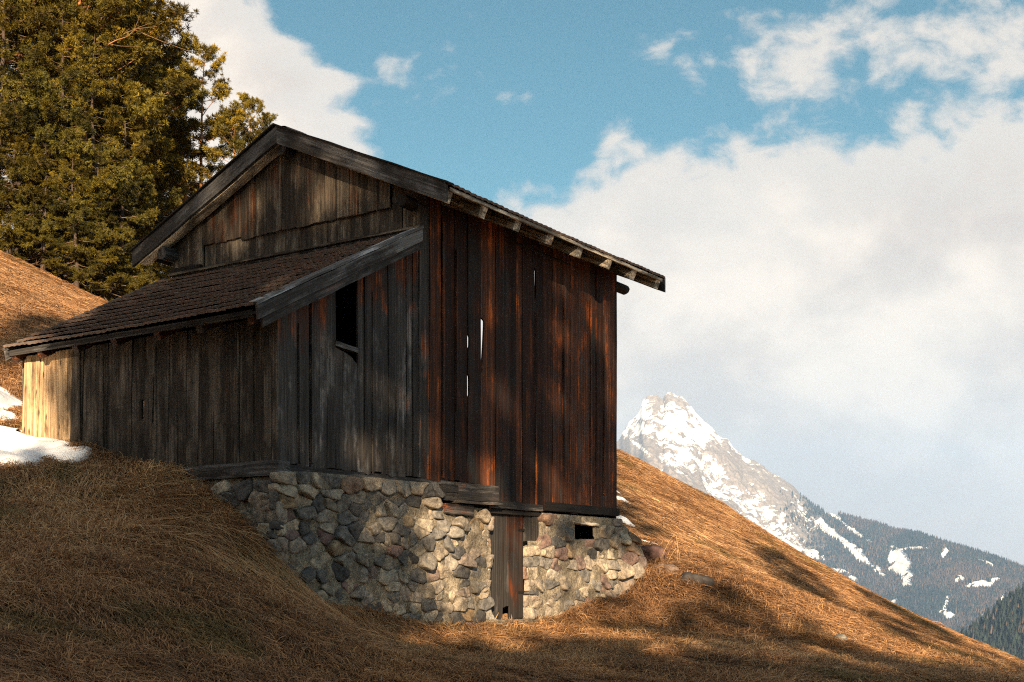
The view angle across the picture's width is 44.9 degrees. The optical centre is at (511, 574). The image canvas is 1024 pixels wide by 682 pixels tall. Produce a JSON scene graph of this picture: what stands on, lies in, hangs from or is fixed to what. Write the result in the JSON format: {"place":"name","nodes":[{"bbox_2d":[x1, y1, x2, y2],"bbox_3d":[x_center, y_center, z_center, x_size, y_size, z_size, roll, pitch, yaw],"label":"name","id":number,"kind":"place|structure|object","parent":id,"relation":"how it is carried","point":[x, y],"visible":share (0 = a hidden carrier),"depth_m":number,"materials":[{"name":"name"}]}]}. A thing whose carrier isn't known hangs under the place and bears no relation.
{"place":"outdoors","nodes":[
{"label":"outdoors","id":0,"kind":"place"},
{"bbox_2d":[0,250,1023,681],"bbox_3d":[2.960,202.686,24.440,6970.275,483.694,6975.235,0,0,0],"label":"ground","id":1,"kind":"structure","parent":0,"point":[64,313],"depth_m":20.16,"materials":[{"name":"brown plant"}]},
{"bbox_2d":[0,387,21,420],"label":"snow patch","id":2,"kind":"object","parent":1,"relation":"on","point":[7,400],"visible":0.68,"depth_m":19.19,"materials":[{"name":"white snow"}]},
{"bbox_2d":[1,63,26,213],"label":"spruce tree","id":3,"kind":"object","parent":1,"relation":"on","point":[4,154],"depth_m":49.97,"materials":[{"name":"green plant"}]},
{"bbox_2d":[0,96,51,254],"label":"spruce tree","id":4,"kind":"object","parent":1,"relation":"on","point":[27,143],"visible":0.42,"depth_m":39.66,"materials":[{"name":"green plant"}]},
{"bbox_2d":[0,0,62,276],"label":"spruce tree","id":5,"kind":"object","parent":1,"relation":"on","point":[6,10],"visible":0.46,"depth_m":39.85,"materials":[{"name":"green plant"}]},
{"bbox_2d":[5,131,79,275],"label":"spruce tree","id":6,"kind":"object","parent":1,"relation":"on","point":[43,250],"visible":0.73,"depth_m":39.47,"materials":[{"name":"green plant"}]},
{"bbox_2d":[0,425,92,465],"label":"snow patch","id":7,"kind":"object","parent":1,"relation":"on","point":[16,445],"visible":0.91,"depth_m":15.54,"materials":[{"name":"white snow"}]},
{"bbox_2d":[0,2,100,146],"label":"pine tree","id":8,"kind":"object","parent":1,"relation":"on","point":[9,61],"visible":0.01,"depth_m":46.95,"materials":[{"name":"green plant"}]},
{"bbox_2d":[0,0,116,271],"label":"spruce tree","id":9,"kind":"object","parent":1,"relation":"on","point":[8,233],"visible":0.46,"depth_m":39.72,"materials":[{"name":"green plant"}]},
{"bbox_2d":[6,5,130,249],"bbox_3d":[-17.562,-20.122,47.924,7.287,20.155,8.133,0,0,-2],"label":"pine tree","id":10,"kind":"object","parent":1,"relation":"on","point":[77,61],"visible":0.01,"depth_m":45.53,"materials":[{"name":"green plant"}]},
{"bbox_2d":[0,0,151,255],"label":"pine tree","id":11,"kind":"object","parent":1,"relation":"on","point":[54,21],"visible":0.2,"depth_m":40.78,"materials":[{"name":"green plant"}]},
{"bbox_2d":[6,0,149,298],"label":"spruce tree","id":12,"kind":"object","parent":1,"relation":"on","point":[74,43],"visible":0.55,"depth_m":40.06,"materials":[{"name":"green plant"}]},
{"bbox_2d":[39,142,119,294],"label":"spruce tree","id":13,"kind":"object","parent":1,"relation":"on","point":[87,272],"visible":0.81,"depth_m":39.54,"materials":[{"name":"green plant"}]},
{"bbox_2d":[25,46,139,286],"bbox_3d":[-15.585,-14.020,43.919,4.669,9.601,4.447,0,0,4],"label":"spruce tree","id":14,"kind":"object","parent":1,"relation":"on","point":[116,214],"visible":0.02,"depth_m":43.86,"materials":[{"name":"green plant"}]},
{"bbox_2d":[1,0,190,251],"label":"pine tree","id":15,"kind":"object","parent":1,"relation":"on","point":[139,56],"visible":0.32,"depth_m":42.70,"materials":[{"name":"green plant"}]},
{"bbox_2d":[35,28,160,300],"bbox_3d":[-13.469,-13.326,41.150,4.108,9.601,3.914,0,0,24],"label":"spruce tree","id":16,"kind":"object","parent":1,"relation":"on","point":[106,51],"visible":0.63,"depth_m":40.85,"materials":[{"name":"green plant"}]},
{"bbox_2d":[10,0,187,276],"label":"pine tree","id":17,"kind":"object","parent":1,"relation":"on","point":[128,47],"visible":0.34,"depth_m":41.57,"materials":[{"name":"green plant"}]},
{"bbox_2d":[65,147,138,300],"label":"spruce tree","id":18,"kind":"object","parent":1,"relation":"on","point":[110,252],"visible":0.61,"depth_m":40.14,"materials":[{"name":"green plant"}]},
{"bbox_2d":[1,0,202,216],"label":"pine tree","id":19,"kind":"object","parent":1,"relation":"on","point":[185,41],"visible":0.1,"depth_m":48.83,"materials":[{"name":"green plant"}]},
{"bbox_2d":[37,0,185,296],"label":"pine tree","id":20,"kind":"object","parent":1,"relation":"on","point":[149,102],"visible":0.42,"depth_m":43.36,"materials":[{"name":"green plant"}]},
{"bbox_2d":[55,3,173,281],"bbox_3d":[-15.050,-15.325,46.636,5.247,12.767,4.180,0,0,-43],"label":"spruce tree","id":21,"kind":"object","parent":1,"relation":"on","point":[161,207],"visible":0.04,"depth_m":46.75,"materials":[{"name":"green plant"}]},
{"bbox_2d":[88,74,160,298],"bbox_3d":[-13.814,-12.876,43.000,3.403,8.748,3.242,0,0,16],"label":"spruce tree","id":22,"kind":"object","parent":1,"relation":"on","point":[141,227],"visible":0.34,"depth_m":42.84,"materials":[{"name":"green plant"}]},
{"bbox_2d":[56,0,211,274],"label":"pine tree","id":23,"kind":"object","parent":1,"relation":"on","point":[186,129],"visible":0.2,"depth_m":48.59,"materials":[{"name":"green plant"}]},
{"bbox_2d":[110,126,168,294],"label":"spruce tree","id":24,"kind":"object","parent":1,"relation":"on","point":[157,269],"visible":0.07,"depth_m":44.74,"materials":[{"name":"green plant"}]},
{"bbox_2d":[110,62,194,298],"bbox_3d":[-14.040,-14.248,46.664,4.151,11.202,4.357,0,0,42],"label":"spruce tree","id":25,"kind":"object","parent":1,"relation":"on","point":[173,196],"visible":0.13,"depth_m":46.68,"materials":[{"name":"green plant"}]},
{"bbox_2d":[119,0,191,274],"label":"spruce tree","id":26,"kind":"object","parent":1,"relation":"on","point":[169,190],"depth_m":55.70,"materials":[{"name":"green plant"}]},
{"bbox_2d":[119,40,193,238],"bbox_3d":[-14.961,-15.579,49.412,3.699,13.074,4.129,0,0,30],"label":"pine tree","id":27,"kind":"object","parent":1,"relation":"on","point":[180,123],"visible":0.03,"depth_m":49.37,"materials":[{"name":"green plant"}]},
{"bbox_2d":[152,147,193,267],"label":"spruce tree","id":28,"kind":"object","parent":1,"relation":"on","point":[165,196],"depth_m":54.84,"materials":[{"name":"green plant"}]},
{"bbox_2d":[143,58,237,236],"bbox_3d":[-13.659,-14.482,51.111,5.920,13.869,6.363,0,-13,-36],"label":"pine tree","id":29,"kind":"object","parent":1,"relation":"on","point":[199,152],"visible":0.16,"depth_m":50.67,"materials":[{"name":"green plant"}]},
{"bbox_2d":[167,36,247,196],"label":"pine tree","id":30,"kind":"object","parent":1,"relation":"on","point":[220,88],"visible":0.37,"depth_m":51.45,"materials":[{"name":"green plant"}]},
{"bbox_2d":[191,109,261,179],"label":"pine tree","id":31,"kind":"object","parent":1,"relation":"on","point":[224,120],"visible":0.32,"depth_m":49.25,"materials":[{"name":"green plant"}]},
{"bbox_2d":[212,92,278,164],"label":"pine tree","id":32,"kind":"object","parent":1,"relation":"on","point":[249,104],"visible":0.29,"depth_m":49.84,"materials":[{"name":"green plant"}]},
{"bbox_2d":[2,123,665,626],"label":"hay barn","id":33,"kind":"structure","parent":1,"relation":"on","point":[320,377],"depth_m":16.43,"materials":[{"name":"brown wood"}]},
{"bbox_2d":[471,504,538,619],"bbox_3d":[-0.051,-0.167,17.985,0.175,1.666,1.439,0,0,41],"label":"cellar door","id":34,"kind":"structure","parent":33,"relation":"in","point":[509,532],"depth_m":17.97,"materials":[{"name":"brown wood"}]},
{"bbox_2d":[616,515,634,526],"bbox_3d":[1.866,-1.185,25.522,1.533,0.712,0.616,0,0,6],"label":"snow patch","id":35,"kind":"object","parent":1,"relation":"on","point":[625,519],"visible":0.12,"depth_m":25.36,"materials":[{"name":"white snow"}]},
{"bbox_2d":[640,544,665,560],"bbox_3d":[2.466,-0.342,22.152,0.602,0.408,0.498,0,0,0],"label":"boulder","id":36,"kind":"object","parent":1,"relation":"on","point":[653,551],"visible":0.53,"depth_m":21.95,"materials":[{"name":"stone"}]},
{"bbox_2d":[651,563,679,573],"bbox_3d":[2.634,-0.052,21.134,0.480,0.300,0.373,0,0,-36],"label":"boulder","id":37,"kind":"object","parent":1,"relation":"on","point":[669,568],"visible":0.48,"depth_m":21.04,"materials":[{"name":"stone"}]},
{"bbox_2d":[661,536,679,563],"bbox_3d":[2.696,-0.395,21.796,0.502,0.677,0.425,0,0,0],"label":"grass tuft","id":38,"kind":"object","parent":1,"relation":"on","point":[666,553],"visible":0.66,"depth_m":21.92,"materials":[{"name":"beige plant"}]},
{"bbox_2d":[678,572,714,587],"bbox_3d":[3.020,0.143,20.605,0.670,0.389,0.461,0,0,0],"label":"boulder","id":39,"kind":"object","parent":1,"relation":"on","point":[702,579],"visible":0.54,"depth_m":20.44,"materials":[{"name":"stone"}]},
{"bbox_2d":[833,634,847,642],"bbox_3d":[5.081,1.010,19.208,0.249,0.200,0.197,0,0,0],"label":"boulder","id":40,"kind":"object","parent":1,"relation":"on","point":[840,636],"visible":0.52,"depth_m":19.13,"materials":[{"name":"stone"}]},
{"bbox_2d":[0,0,1023,564],"label":"sky","id":41,"kind":"structure","parent":0,"point":[827,196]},
{"bbox_2d":[617,392,1003,618],"bbox_3d":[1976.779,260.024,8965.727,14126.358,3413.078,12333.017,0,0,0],"label":"mountain","id":42,"kind":"structure","parent":0,"point":[674,435],"depth_m":9129.53,"materials":[{"name":"white snow"}]},
{"bbox_2d":[780,490,1023,632],"bbox_3d":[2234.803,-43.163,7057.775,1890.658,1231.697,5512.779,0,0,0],"label":"distant forest","id":43,"kind":"object","parent":42,"relation":"on","point":[925,596],"visible":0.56,"depth_m":7306.04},
{"bbox_2d":[966,598,1023,652],"bbox_3d":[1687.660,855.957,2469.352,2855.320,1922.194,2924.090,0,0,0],"label":"wooded ridge","id":44,"kind":"structure","parent":0,"point":[1004,633],"depth_m":2477.10,"materials":[{"name":"green plant"}]},
{"bbox_2d":[957,583,1023,659],"bbox_3d":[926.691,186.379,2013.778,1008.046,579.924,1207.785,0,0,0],"label":"ridge forest","id":45,"kind":"object","parent":44,"relation":"on","point":[1005,619],"visible":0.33,"depth_m":2500.82,"materials":[{"name":"green plant"}]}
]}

